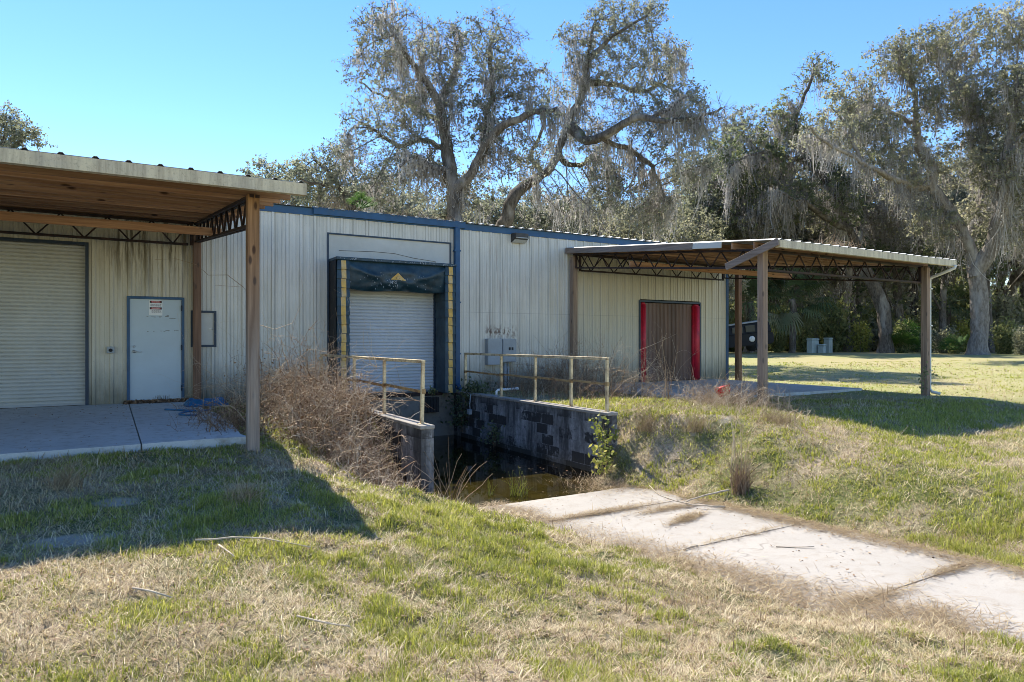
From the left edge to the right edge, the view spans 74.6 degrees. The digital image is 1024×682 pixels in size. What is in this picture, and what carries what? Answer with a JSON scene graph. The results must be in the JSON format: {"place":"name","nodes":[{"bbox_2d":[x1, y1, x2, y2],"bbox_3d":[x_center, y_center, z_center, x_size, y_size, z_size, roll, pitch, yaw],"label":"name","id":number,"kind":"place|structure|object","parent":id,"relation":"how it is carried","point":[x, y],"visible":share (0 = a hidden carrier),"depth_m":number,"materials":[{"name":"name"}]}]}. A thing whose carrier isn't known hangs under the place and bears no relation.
{"place":"outdoors","nodes":[
{"label":"outdoors","id":0,"kind":"place"},
{"bbox_2d":[0,402,245,461],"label":"pavement","id":1,"kind":"structure","parent":0,"point":[142,427],"depth_m":9.32,"materials":[{"name":"concrete"}]},
{"bbox_2d":[123,398,188,404],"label":"leaf litter","id":2,"kind":"object","parent":1,"relation":"on","point":[136,401],"visible":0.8,"depth_m":13.45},
{"bbox_2d":[164,405,210,415],"bbox_3d":[-5.569,1.211,11.693,0.777,0.052,1.417,0,0,-31],"label":"hose","id":3,"kind":"object","parent":1,"relation":"on","point":[185,411],"visible":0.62,"depth_m":11.71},
{"bbox_2d":[183,397,228,406],"bbox_3d":[-5.915,1.155,13.008,0.785,0.161,0.640,0,0,-31],"label":"tarp","id":4,"kind":"object","parent":1,"relation":"on","point":[190,401],"visible":0.74,"depth_m":12.79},
{"bbox_2d":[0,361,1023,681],"bbox_3d":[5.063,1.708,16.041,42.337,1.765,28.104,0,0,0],"label":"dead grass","id":5,"kind":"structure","parent":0,"point":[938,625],"depth_m":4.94,"materials":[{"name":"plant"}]},
{"bbox_2d":[0,350,1023,681],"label":"ground","id":6,"kind":"structure","parent":0,"point":[796,358],"depth_m":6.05,"materials":[{"name":"plant"}]},
{"bbox_2d":[0,100,57,150],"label":"oak tree","id":7,"kind":"object","parent":6,"relation":"on","point":[13,132],"visible":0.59,"depth_m":35.97,"materials":[{"name":"green plant"}]},
{"bbox_2d":[33,455,102,492],"bbox_3d":[-4.181,1.253,6.333,0.678,0.325,0.485,0,0,-4],"label":"dry grass tuft","id":8,"kind":"object","parent":6,"relation":"on","point":[69,480],"visible":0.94,"depth_m":6.31,"materials":[{"name":"plant"}]},
{"bbox_2d":[0,147,306,451],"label":"lean to","id":9,"kind":"object","parent":6,"relation":"on","point":[61,183],"visible":0.95,"depth_m":8.69,"materials":[{"name":"wood"}]},
{"bbox_2d":[154,446,228,471],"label":"green tuft","id":10,"kind":"object","parent":6,"relation":"on","point":[190,458],"visible":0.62,"depth_m":7.51,"materials":[{"name":"green plant"}]},
{"bbox_2d":[218,474,273,510],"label":"dry grass tuft","id":11,"kind":"object","parent":6,"relation":"on","point":[241,495],"visible":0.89,"depth_m":6.18,"materials":[{"name":"plant"}]},
{"bbox_2d":[195,536,309,547],"bbox_3d":[-1.982,1.543,5.187,0.886,0.061,0.116,0,0,1],"label":"fallen stick","id":12,"kind":"object","parent":6,"relation":"on","point":[247,537],"visible":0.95,"depth_m":5.20,"materials":[{"name":"brown wood"}]},
{"bbox_2d":[151,259,437,492],"bbox_3d":[-3.471,0.689,11.510,4.725,4.027,7.589,0,0,-31],"label":"dead brush","id":13,"kind":"object","parent":6,"relation":"on","point":[299,404],"visible":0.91,"depth_m":10.46,"materials":[{"name":"plant"}]},
{"bbox_2d":[236,152,354,209],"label":"oak tree","id":14,"kind":"object","parent":6,"relation":"on","point":[261,163],"visible":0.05,"depth_m":40.63,"materials":[{"name":"green plant"}]},
{"bbox_2d":[279,135,396,212],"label":"oak tree","id":15,"kind":"object","parent":6,"relation":"on","point":[331,179],"visible":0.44,"depth_m":33.42,"materials":[{"name":"green plant"}]},
{"bbox_2d":[0,203,728,407],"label":"warehouse","id":16,"kind":"structure","parent":6,"relation":"on","point":[72,310],"depth_m":15.21,"materials":[{"name":"paint"}]},
{"bbox_2d":[0,237,88,407],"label":"roll up door","id":17,"kind":"structure","parent":16,"relation":"in","point":[44,284],"depth_m":12.74,"materials":[{"name":"metal"}]},
{"bbox_2d":[149,300,161,314],"bbox_3d":[-7.212,-0.672,13.619,0.240,0.305,0.009,0,0,-31],"label":"danger sign","id":18,"kind":"object","parent":16,"relation":"attached to","point":[155,307],"visible":1,"depth_m":13.62,"materials":[{"name":"white plastic"}]},
{"bbox_2d":[127,296,183,399],"bbox_3d":[-7.210,0.163,13.624,1.030,2.115,0.135,0,0,-31],"label":"door","id":19,"kind":"structure","parent":16,"relation":"in","point":[155,343],"depth_m":13.62,"materials":[{"name":"white metal"}]},
{"bbox_2d":[310,182,360,210],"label":"gutter weeds","id":20,"kind":"object","parent":16,"relation":"on","point":[332,206],"visible":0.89,"depth_m":15.26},
{"bbox_2d":[345,191,378,208],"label":"tree","id":21,"kind":"object","parent":16,"relation":"on","point":[361,195],"visible":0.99,"depth_m":15.70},
{"bbox_2d":[349,289,435,393],"bbox_3d":[-2.875,-0.073,16.303,2.250,2.615,0.069,0,0,-31],"label":"roll up door","id":22,"kind":"structure","parent":16,"relation":"in","point":[410,316],"depth_m":16.34,"materials":[{"name":"metal"}]},
{"bbox_2d":[329,256,456,393],"bbox_3d":[-2.769,-0.295,15.912,2.970,3.170,0.619,0,0,-31],"label":"dock shelter","id":23,"kind":"object","parent":16,"relation":"attached to","point":[346,274],"visible":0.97,"depth_m":15.69,"materials":[{"name":"blue plastic"}]},
{"bbox_2d":[485,339,515,387],"bbox_3d":[-0.285,0.665,17.613,0.840,1.450,0.215,0,0,-31],"label":"electrical box","id":24,"kind":"object","parent":16,"relation":"attached to","point":[501,346],"visible":0.83,"depth_m":17.55,"materials":[{"name":"grey metal"}]},
{"bbox_2d":[511,232,528,243],"bbox_3d":[0.215,-2.738,17.906,0.457,0.244,0.221,0,0,-31],"label":"wall light","id":25,"kind":"object","parent":16,"relation":"attached to","point":[519,237],"visible":1,"depth_m":17.84,"materials":[{"name":"grey metal"}]},
{"bbox_2d":[639,300,700,381],"bbox_3d":[4.910,0.015,20.898,2.590,2.490,0.180,0,0,-31],"label":"door","id":26,"kind":"structure","parent":16,"relation":"in","point":[681,321],"depth_m":20.98,"materials":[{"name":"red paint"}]},
{"bbox_2d":[358,405,434,496],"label":"retaining wall","id":27,"kind":"structure","parent":6,"relation":"on","point":[418,439],"depth_m":10.11,"materials":[{"name":"concrete"}]},
{"bbox_2d":[320,354,426,423],"bbox_3d":[-2.777,0.765,12.469,0.110,0.960,5.660,0,0,-31],"label":"railing","id":28,"kind":"object","parent":27,"relation":"on","point":[421,391],"visible":0.64,"depth_m":11.20,"materials":[{"name":"metal"}]},
{"bbox_2d":[328,167,465,219],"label":"oak tree","id":29,"kind":"object","parent":6,"relation":"on","point":[417,210],"visible":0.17,"depth_m":42.10,"materials":[{"name":"green plant"}]},
{"bbox_2d":[344,391,453,435],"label":"dock wall","id":30,"kind":"structure","parent":6,"relation":"on","point":[437,402],"depth_m":16.38,"materials":[{"name":"concrete"}]},
{"bbox_2d":[327,0,572,223],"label":"oak tree","id":31,"kind":"object","parent":6,"relation":"on","point":[458,189],"visible":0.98,"depth_m":29.70,"materials":[{"name":"grey plant"}]},
{"bbox_2d":[415,443,490,501],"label":"reeds","id":32,"kind":"object","parent":6,"relation":"on","point":[451,499],"visible":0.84,"depth_m":9.62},
{"bbox_2d":[420,187,502,222],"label":"oak tree","id":33,"kind":"object","parent":6,"relation":"on","point":[468,217],"depth_m":47.52,"materials":[{"name":"green plant"}]},
{"bbox_2d":[0,387,1023,681],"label":"fallen leaves","id":34,"kind":"object","parent":6,"relation":"on","point":[438,553],"visible":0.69,"depth_m":4.67,"materials":[{"name":"plant"}]},
{"bbox_2d":[470,181,595,234],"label":"oak tree","id":35,"kind":"object","parent":6,"relation":"on","point":[525,218],"visible":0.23,"depth_m":41.32,"materials":[{"name":"green plant"}]},
{"bbox_2d":[454,391,617,474],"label":"retaining wall","id":36,"kind":"structure","parent":6,"relation":"on","point":[559,433],"depth_m":13.49,"materials":[{"name":"concrete"}]},
{"bbox_2d":[440,382,482,431],"bbox_3d":[-1.212,1.581,16.242,1.132,1.220,1.052,0,0,-31],"label":"ivy","id":37,"kind":"object","parent":36,"relation":"attached to","point":[461,416],"visible":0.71,"depth_m":16.15,"materials":[{"name":"green plant"}]},
{"bbox_2d":[456,376,495,401],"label":"ivy","id":38,"kind":"object","parent":36,"relation":"on","point":[475,388],"visible":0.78,"depth_m":16.11,"materials":[{"name":"green plant"}]},
{"bbox_2d":[478,418,504,447],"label":"ivy","id":39,"kind":"object","parent":36,"relation":"attached to","point":[497,434],"visible":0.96,"depth_m":14.78,"materials":[{"name":"green plant"}]},
{"bbox_2d":[463,353,611,411],"bbox_3d":[0.265,0.765,14.161,0.110,0.960,5.580,0,0,-31],"label":"railing","id":40,"kind":"object","parent":36,"relation":"on","point":[571,380],"visible":0.94,"depth_m":13.39,"materials":[{"name":"metal"}]},
{"bbox_2d":[588,411,619,471],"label":"ivy","id":41,"kind":"object","parent":36,"relation":"attached to","point":[598,432],"visible":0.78,"depth_m":11.43,"materials":[{"name":"green plant"}]},
{"bbox_2d":[517,185,603,235],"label":"oak tree","id":42,"kind":"object","parent":6,"relation":"on","point":[572,215],"visible":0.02,"depth_m":48.52,"materials":[{"name":"green plant"}]},
{"bbox_2d":[543,185,648,236],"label":"oak tree","id":43,"kind":"object","parent":6,"relation":"on","point":[594,202],"visible":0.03,"depth_m":62.47,"materials":[{"name":"green plant"}]},
{"bbox_2d":[588,442,616,476],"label":"weed","id":44,"kind":"object","parent":6,"relation":"on","point":[601,461],"visible":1,"depth_m":11.10,"materials":[{"name":"green plant"}]},
{"bbox_2d":[561,211,655,240],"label":"oak tree","id":45,"kind":"object","parent":6,"relation":"on","point":[620,234],"visible":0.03,"depth_m":45.47,"materials":[{"name":"green plant"}]},
{"bbox_2d":[495,0,743,241],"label":"oak tree","id":46,"kind":"object","parent":6,"relation":"on","point":[691,123],"visible":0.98,"depth_m":32.75,"materials":[{"name":"grey plant"}]},
{"bbox_2d":[575,193,671,238],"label":"oak tree","id":47,"kind":"object","parent":6,"relation":"on","point":[602,216],"visible":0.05,"depth_m":48.04,"materials":[{"name":"green plant"}]},
{"bbox_2d":[624,400,677,432],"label":"dry grass tuft","id":48,"kind":"object","parent":6,"relation":"on","point":[645,425],"visible":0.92,"depth_m":11.53,"materials":[{"name":"plant"}]},
{"bbox_2d":[651,331,677,399],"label":"dead stalk","id":49,"kind":"object","parent":6,"relation":"on","point":[668,391],"visible":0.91,"depth_m":14.32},
{"bbox_2d":[637,198,750,306],"bbox_3d":[10.938,-4.248,45.575,10.425,10.353,9.893,0,0,38],"label":"oak tree","id":50,"kind":"object","parent":6,"relation":"on","point":[688,231],"visible":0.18,"depth_m":42.80,"materials":[{"name":"green plant"}]},
{"bbox_2d":[471,310,928,462],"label":"dead weeds","id":51,"kind":"object","parent":6,"relation":"on","point":[734,399],"visible":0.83,"depth_m":15.08,"materials":[{"name":"plant"}]},
{"bbox_2d":[675,398,727,432],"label":"dry grass tuft","id":52,"kind":"object","parent":6,"relation":"on","point":[694,424],"visible":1,"depth_m":11.23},
{"bbox_2d":[614,149,794,305],"bbox_3d":[16.210,-7.030,52.966,13.768,16.029,15.004,0,0,-17],"label":"oak tree","id":53,"kind":"object","parent":6,"relation":"on","point":[714,194],"visible":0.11,"depth_m":47.49,"materials":[{"name":"green plant"}]},
{"bbox_2d":[711,431,766,495],"bbox_3d":[3.240,1.746,9.629,0.784,0.873,0.713,0,0,17],"label":"dry grass tuft","id":54,"kind":"object","parent":6,"relation":"on","point":[741,486],"visible":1,"depth_m":9.55,"materials":[{"name":"plant"}]},
{"bbox_2d":[675,174,804,310],"bbox_3d":[14.598,-5.872,50.153,12.170,13.588,11.273,0,0,-27],"label":"oak tree","id":55,"kind":"object","parent":6,"relation":"on","point":[711,211],"visible":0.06,"depth_m":47.41,"materials":[{"name":"green plant"}]},
{"bbox_2d":[666,101,823,351],"bbox_3d":[17.145,-8.261,49.823,11.504,18.660,5.325,0,0,-4],"label":"oak tree","id":56,"kind":"object","parent":6,"relation":"on","point":[743,119],"visible":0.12,"depth_m":49.41,"materials":[{"name":"green plant"}]},
{"bbox_2d":[721,375,769,482],"bbox_3d":[3.356,1.184,9.737,0.359,1.770,0.603,0,0,-40],"label":"dead stalk","id":57,"kind":"object","parent":6,"relation":"on","point":[740,434],"visible":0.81,"depth_m":9.79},
{"bbox_2d":[479,487,1023,642],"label":"ramp","id":58,"kind":"structure","parent":6,"relation":"on","point":[1003,591],"depth_m":6.96,"materials":[{"name":"concrete"}]},
{"bbox_2d":[729,320,773,350],"bbox_3d":[14.171,-0.205,43.000,4.493,2.014,1.850,-5,0,-1],"label":"parked car","id":59,"kind":"object","parent":6,"relation":"on","point":[749,335],"visible":0.34,"depth_m":42.16,"materials":[{"name":"black paint"}]},
{"bbox_2d":[729,269,788,352],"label":"palm tree","id":60,"kind":"object","parent":6,"relation":"on","point":[751,314],"visible":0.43,"depth_m":46.24,"materials":[{"name":"plant"}]},
{"bbox_2d":[565,238,956,406],"bbox_3d":[6.221,-0.579,17.478,6.893,4.064,7.076,0,0,-31],"label":"lean to","id":61,"kind":"object","parent":6,"relation":"on","point":[736,257],"visible":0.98,"depth_m":16.22,"materials":[{"name":"wood"}]},
{"bbox_2d":[811,231,865,270],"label":"leaf litter","id":62,"kind":"object","parent":61,"relation":"on","point":[834,243],"visible":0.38,"depth_m":14.32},
{"bbox_2d":[749,394,801,426],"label":"dry grass tuft","id":63,"kind":"object","parent":6,"relation":"on","point":[775,419],"visible":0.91,"depth_m":11.23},
{"bbox_2d":[768,328,788,352],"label":"shrub","id":64,"kind":"object","parent":6,"relation":"on","point":[777,345],"visible":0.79,"depth_m":47.72,"materials":[{"name":"green plant"}]},
{"bbox_2d":[752,159,822,301],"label":"oak tree","id":65,"kind":"object","parent":6,"relation":"on","point":[795,236],"visible":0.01,"depth_m":59.70,"materials":[{"name":"green plant"}]},
{"bbox_2d":[770,296,809,351],"bbox_3d":[21.100,-0.828,51.801,3.274,5.801,3.265,0,0,-2],"label":"shrub","id":66,"kind":"object","parent":6,"relation":"on","point":[783,308],"visible":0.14,"depth_m":51.53,"materials":[{"name":"green plant"}]},
{"bbox_2d":[752,265,840,352],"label":"palm tree","id":67,"kind":"object","parent":6,"relation":"on","point":[791,321],"visible":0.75,"depth_m":46.55,"materials":[{"name":"plant"}]},
{"bbox_2d":[706,50,894,352],"bbox_3d":[19.348,-9.470,46.170,14.484,20.920,7.074,0,0,-17],"label":"oak tree","id":68,"kind":"object","parent":6,"relation":"on","point":[770,210],"visible":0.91,"depth_m":45.38,"materials":[{"name":"green plant"}]},
{"bbox_2d":[784,238,827,348],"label":"tree","id":69,"kind":"object","parent":6,"relation":"on","point":[799,297],"visible":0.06,"depth_m":54.11,"materials":[{"name":"plant"}]},
{"bbox_2d":[796,320,817,351],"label":"shrub","id":70,"kind":"object","parent":6,"relation":"on","point":[801,342],"visible":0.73,"depth_m":49.68,"materials":[{"name":"green plant"}]},
{"bbox_2d":[773,269,840,302],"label":"oak tree","id":71,"kind":"object","parent":6,"relation":"on","point":[817,290],"visible":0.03,"depth_m":70.81,"materials":[{"name":"green plant"}]},
{"bbox_2d":[755,155,863,349],"bbox_3d":[24.586,-8.287,61.062,15.659,18.560,14.764,0,0,-2],"label":"oak tree","id":72,"kind":"object","parent":6,"relation":"on","point":[814,239],"visible":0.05,"depth_m":59.23,"materials":[{"name":"green plant"}]},
{"bbox_2d":[806,338,818,352],"bbox_3d":[20.571,0.368,46.000,0.800,1.100,0.500,0,0,-31],"label":"utility box","id":73,"kind":"object","parent":6,"relation":"on","point":[812,345],"visible":0.79,"depth_m":45.80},
{"bbox_2d":[823,338,832,352],"bbox_3d":[22.091,0.338,47.000,0.460,1.150,0.500,0,0,-31],"label":"utility box","id":74,"kind":"object","parent":6,"relation":"on","point":[828,342],"visible":0.77,"depth_m":46.83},
{"bbox_2d":[815,286,859,351],"bbox_3d":[24.691,-0.998,51.066,3.429,6.376,3.438,0,0,-25],"label":"shrub","id":75,"kind":"object","parent":6,"relation":"on","point":[836,328],"visible":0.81,"depth_m":50.61,"materials":[{"name":"green plant"}]},
{"bbox_2d":[787,225,892,309],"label":"oak tree","id":76,"kind":"object","parent":6,"relation":"on","point":[866,293],"visible":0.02,"depth_m":65.66,"materials":[{"name":"green plant"}]},
{"bbox_2d":[823,235,889,350],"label":"tree","id":77,"kind":"object","parent":6,"relation":"on","point":[856,296],"visible":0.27,"depth_m":51.89,"materials":[{"name":"plant"}]},
{"bbox_2d":[847,317,874,351],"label":"shrub","id":78,"kind":"object","parent":6,"relation":"on","point":[860,338],"visible":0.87,"depth_m":49.71,"materials":[{"name":"green plant"}]},
{"bbox_2d":[801,97,931,351],"bbox_3d":[27.003,-8.883,51.930,10.635,20.130,5.487,0,0,-4],"label":"oak tree","id":79,"kind":"object","parent":6,"relation":"on","point":[887,228],"visible":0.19,"depth_m":51.56,"materials":[{"name":"green plant"}]},
{"bbox_2d":[776,163,968,324],"bbox_3d":[29.703,-7.699,58.845,17.512,17.255,14.758,0,0,3],"label":"oak tree","id":80,"kind":"object","parent":6,"relation":"on","point":[833,284],"visible":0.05,"depth_m":58.55,"materials":[{"name":"green plant"}]},
{"bbox_2d":[859,296,896,350],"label":"shrub","id":81,"kind":"object","parent":6,"relation":"on","point":[870,312],"visible":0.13,"depth_m":54.38,"materials":[{"name":"green plant"}]},
{"bbox_2d":[863,314,910,351],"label":"shrub","id":82,"kind":"object","parent":6,"relation":"on","point":[874,324],"visible":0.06,"depth_m":52.39,"materials":[{"name":"green plant"}]},
{"bbox_2d":[862,285,920,320],"bbox_3d":[35.088,-1.483,62.056,5.230,7.821,6.094,0,0,15],"label":"shrub","id":83,"kind":"object","parent":6,"relation":"on","point":[907,311],"visible":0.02,"depth_m":61.06,"materials":[{"name":"green plant"}]},
{"bbox_2d":[876,235,931,350],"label":"tree","id":84,"kind":"object","parent":6,"relation":"on","point":[897,305],"visible":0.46,"depth_m":53.81,"materials":[{"name":"plant"}]},
{"bbox_2d":[788,0,1023,354],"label":"oak tree","id":85,"kind":"object","parent":6,"relation":"on","point":[1004,177],"visible":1,"depth_m":39.05,"materials":[{"name":"grey plant"}]},
{"bbox_2d":[893,315,918,352],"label":"shrub","id":86,"kind":"object","parent":6,"relation":"on","point":[902,348],"visible":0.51,"depth_m":45.70,"materials":[{"name":"green plant"}]},
{"bbox_2d":[889,318,933,350],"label":"bush","id":87,"kind":"object","parent":6,"relation":"on","point":[912,340],"visible":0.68,"depth_m":45.35,"materials":[{"name":"plant"}]},
{"bbox_2d":[905,313,938,351],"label":"shrub","id":88,"kind":"object","parent":6,"relation":"on","point":[933,323],"visible":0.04,"depth_m":52.05,"materials":[{"name":"green plant"}]},
{"bbox_2d":[918,361,937,396],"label":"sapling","id":89,"kind":"object","parent":6,"relation":"on","point":[924,376],"visible":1,"depth_m":15.88,"materials":[{"name":"plant"}]},
{"bbox_2d":[910,229,965,336],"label":"tree","id":90,"kind":"object","parent":6,"relation":"on","point":[942,305],"visible":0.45,"depth_m":50.37,"materials":[{"name":"plant"}]},
{"bbox_2d":[913,281,970,333],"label":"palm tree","id":91,"kind":"object","parent":6,"relation":"on","point":[961,292],"visible":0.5,"depth_m":53.67,"materials":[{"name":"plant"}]},
{"bbox_2d":[906,153,979,294],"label":"oak tree","id":92,"kind":"object","parent":6,"relation":"on","point":[961,197],"visible":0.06,"depth_m":69.47,"materials":[{"name":"green plant"}]},
{"bbox_2d":[931,324,960,353],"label":"shrub","id":93,"kind":"object","parent":6,"relation":"on","point":[941,335],"visible":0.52,"depth_m":43.88,"materials":[{"name":"green plant"}]},
{"bbox_2d":[886,198,1017,320],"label":"oak tree","id":94,"kind":"object","parent":6,"relation":"on","point":[914,290],"visible":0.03,"depth_m":70.73,"materials":[{"name":"green plant"}]},
{"bbox_2d":[935,333,968,349],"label":"bush","id":95,"kind":"object","parent":6,"relation":"on","point":[943,346],"visible":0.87,"depth_m":41.00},
{"bbox_2d":[943,329,967,353],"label":"shrub","id":96,"kind":"object","parent":6,"relation":"on","point":[957,351],"visible":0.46,"depth_m":42.84,"materials":[{"name":"green plant"}]},
{"bbox_2d":[892,168,1023,311],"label":"oak tree","id":97,"kind":"object","parent":6,"relation":"on","point":[1016,280],"visible":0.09,"depth_m":52.55,"materials":[{"name":"green plant"}]},
{"bbox_2d":[950,316,970,351],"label":"shrub","id":98,"kind":"object","parent":6,"relation":"on","point":[963,329],"visible":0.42,"depth_m":50.32,"materials":[{"name":"green plant"}]},
{"bbox_2d":[899,192,1023,303],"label":"oak tree","id":99,"kind":"object","parent":6,"relation":"on","point":[1002,284],"visible":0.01,"depth_m":66.11,"materials":[{"name":"green plant"}]},
{"bbox_2d":[913,85,1023,350],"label":"oak tree","id":100,"kind":"object","parent":6,"relation":"on","point":[950,193],"visible":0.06,"depth_m":54.21,"materials":[{"name":"green plant"}]},
{"bbox_2d":[948,277,1015,318],"bbox_3d":[42.891,-1.889,62.280,5.863,9.367,5.880,0,0,-12],"label":"shrub","id":101,"kind":"object","parent":6,"relation":"on","point":[966,304],"visible":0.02,"depth_m":62.40,"materials":[{"name":"green plant"}]},
{"bbox_2d":[950,219,1022,352],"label":"tree","id":102,"kind":"object","parent":6,"relation":"on","point":[991,274],"visible":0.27,"depth_m":46.95,"materials":[{"name":"plant"}]},
{"bbox_2d":[988,313,1021,353],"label":"shrub","id":103,"kind":"object","parent":6,"relation":"on","point":[1003,338],"visible":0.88,"depth_m":41.82,"materials":[{"name":"green plant"}]},
{"bbox_2d":[991,281,1023,351],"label":"shrub","id":104,"kind":"object","parent":6,"relation":"on","point":[1000,305],"visible":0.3,"depth_m":50.13,"materials":[{"name":"green plant"}]},
{"bbox_2d":[1011,325,1023,354],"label":"shrub","id":105,"kind":"object","parent":6,"relation":"on","point":[1018,339],"visible":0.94,"depth_m":39.96,"materials":[{"name":"green plant"}]},
{"bbox_2d":[0,0,1023,285],"label":"sky","id":106,"kind":"structure","parent":0,"point":[203,85],"materials":[{"name":"blue"}]},
{"bbox_2d":[434,435,625,506],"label":"water","id":107,"kind":"structure","parent":0,"point":[535,470],"depth_m":11.81,"materials":[{"name":"brown liquid"}]},
{"bbox_2d":[504,466,528,496],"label":"reed tuft","id":108,"kind":"object","parent":107,"relation":"on","point":[511,488],"visible":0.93,"depth_m":10.26,"materials":[{"name":"green plant"}]},
{"bbox_2d":[576,379,861,401],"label":"pavement","id":109,"kind":"structure","parent":0,"point":[805,389],"depth_m":17.56,"materials":[{"name":"concrete"}]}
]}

